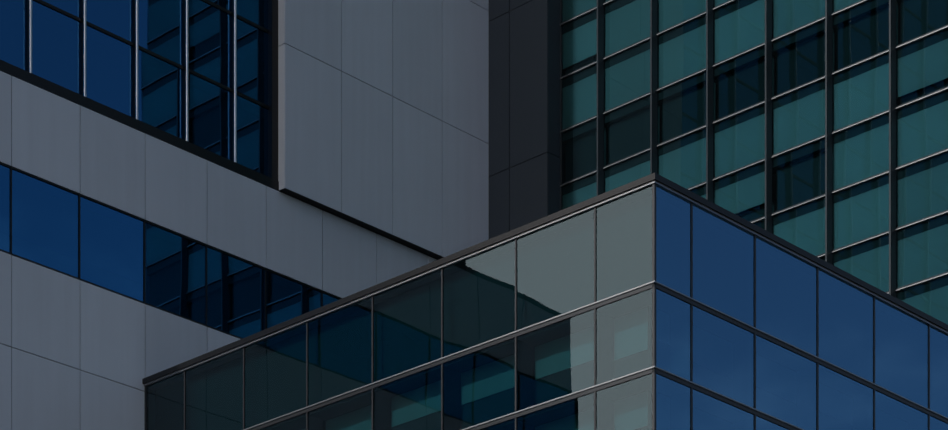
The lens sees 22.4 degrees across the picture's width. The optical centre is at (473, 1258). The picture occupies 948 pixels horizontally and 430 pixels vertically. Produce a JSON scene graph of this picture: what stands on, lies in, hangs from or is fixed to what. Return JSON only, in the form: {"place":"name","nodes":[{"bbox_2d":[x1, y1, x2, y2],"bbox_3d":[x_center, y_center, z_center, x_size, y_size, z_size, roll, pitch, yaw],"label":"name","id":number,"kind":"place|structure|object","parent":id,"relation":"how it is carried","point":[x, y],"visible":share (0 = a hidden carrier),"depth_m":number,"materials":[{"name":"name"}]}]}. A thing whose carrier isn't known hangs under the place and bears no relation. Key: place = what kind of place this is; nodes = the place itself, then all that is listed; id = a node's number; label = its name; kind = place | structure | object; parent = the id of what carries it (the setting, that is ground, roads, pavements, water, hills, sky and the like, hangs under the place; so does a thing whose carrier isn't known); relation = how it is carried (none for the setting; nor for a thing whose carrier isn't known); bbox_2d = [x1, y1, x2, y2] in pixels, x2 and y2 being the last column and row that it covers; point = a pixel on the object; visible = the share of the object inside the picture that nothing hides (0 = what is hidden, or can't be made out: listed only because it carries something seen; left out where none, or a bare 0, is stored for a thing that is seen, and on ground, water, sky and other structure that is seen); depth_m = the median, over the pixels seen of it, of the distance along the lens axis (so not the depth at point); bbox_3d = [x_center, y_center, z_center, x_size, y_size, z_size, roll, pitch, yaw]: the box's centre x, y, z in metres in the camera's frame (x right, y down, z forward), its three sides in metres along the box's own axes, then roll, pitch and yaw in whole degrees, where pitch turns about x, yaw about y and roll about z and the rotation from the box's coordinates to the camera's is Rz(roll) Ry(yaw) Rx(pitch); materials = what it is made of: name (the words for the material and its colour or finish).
{"place":"outdoors","nodes":[
{"label":"outdoors","id":0,"kind":"place"},
{"bbox_3d":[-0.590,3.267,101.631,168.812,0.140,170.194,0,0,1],"label":"pavement","id":1,"kind":"structure","parent":0,"visible":0},
{"bbox_2d":[0,3,487,391],"bbox_3d":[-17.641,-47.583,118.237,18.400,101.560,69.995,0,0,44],"label":"wing body","id":2,"kind":"structure","parent":1,"relation":"on","point":[322,207],"depth_m":117.52,"materials":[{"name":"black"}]},
{"bbox_2d":[0,0,267,175],"bbox_3d":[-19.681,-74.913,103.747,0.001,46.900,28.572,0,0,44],"label":"glass","id":3,"kind":"object","parent":2,"relation":"attached to","point":[56,47],"visible":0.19,"depth_m":109.49,"materials":[{"name":"blue glass"}]},
{"bbox_2d":[0,164,338,337],"bbox_3d":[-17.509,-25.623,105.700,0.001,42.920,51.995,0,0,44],"label":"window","id":4,"kind":"structure","parent":2,"relation":"attached to","point":[45,223],"depth_m":108.27,"materials":[{"name":"blue glass"}]},
{"bbox_2d":[0,0,488,429],"bbox_3d":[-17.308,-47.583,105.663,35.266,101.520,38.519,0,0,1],"label":"white panels","id":5,"kind":"object","parent":2,"relation":"attached to","point":[356,141],"visible":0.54,"depth_m":114.38,"materials":[{"name":"white metal"}]},
{"bbox_2d":[0,0,947,383],"bbox_3d":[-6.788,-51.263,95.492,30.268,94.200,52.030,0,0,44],"label":"black trim","id":6,"kind":"structure","parent":2,"relation":"attached to","point":[270,180],"depth_m":105.78,"materials":[{"name":"black metal"}]},
{"bbox_2d":[29,0,236,162],"bbox_3d":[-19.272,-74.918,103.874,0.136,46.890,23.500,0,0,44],"label":"fins","id":7,"kind":"object","parent":6,"relation":"attached to","point":[136,63],"depth_m":110.16,"materials":[{"name":"silver metal"}]},
{"bbox_2d":[488,0,559,238],"bbox_3d":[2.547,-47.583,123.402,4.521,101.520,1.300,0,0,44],"label":"dark panels","id":8,"kind":"object","parent":2,"relation":"attached to","point":[524,80],"visible":0.4,"depth_m":122.51,"materials":[{"name":"black metal"}]},
{"bbox_3d":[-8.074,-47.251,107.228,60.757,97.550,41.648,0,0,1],"label":"slabs","id":9,"kind":"object","parent":2,"relation":"attached to","visible":0},
{"bbox_2d":[144,0,947,429],"bbox_3d":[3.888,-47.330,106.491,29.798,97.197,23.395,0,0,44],"label":"horizontal mullions","id":10,"kind":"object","parent":9,"relation":"on","point":[686,198],"depth_m":99.62,"materials":[{"name":"silver metal"}]},
{"bbox_2d":[656,185,947,429],"bbox_3d":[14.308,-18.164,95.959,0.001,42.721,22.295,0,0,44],"label":"window glass","id":11,"kind":"object","parent":10,"relation":"attached to","point":[786,308],"visible":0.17,"depth_m":93.15,"materials":[{"name":"blue glass"}]},
{"bbox_2d":[145,183,947,429],"bbox_3d":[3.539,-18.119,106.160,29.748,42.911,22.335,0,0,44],"label":"vertical mullions","id":12,"kind":"object","parent":1,"relation":"on","point":[653,286],"visible":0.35,"depth_m":92.58,"materials":[{"name":"grey metal"}]},
{"bbox_2d":[147,185,651,429],"bbox_3d":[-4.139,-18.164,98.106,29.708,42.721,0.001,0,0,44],"label":"window glass","id":13,"kind":"object","parent":12,"relation":"attached to","point":[555,269],"visible":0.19,"depth_m":94.08,"materials":[{"name":"glass"}]},
{"bbox_2d":[562,0,947,324],"bbox_3d":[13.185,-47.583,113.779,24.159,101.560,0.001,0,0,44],"label":"window glass","id":14,"kind":"object","parent":1,"relation":"on","point":[860,32],"visible":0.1,"depth_m":112.15,"materials":[{"name":"teal glass"}]},
{"label":"ground","id":15,"kind":"structure","parent":0,"visible":0},
{"bbox_2d":[560,0,947,297],"bbox_3d":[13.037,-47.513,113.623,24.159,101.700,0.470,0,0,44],"label":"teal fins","id":16,"kind":"object","parent":15,"relation":"on","point":[768,117],"visible":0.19,"depth_m":112.78,"materials":[{"name":"metal"}]}
]}

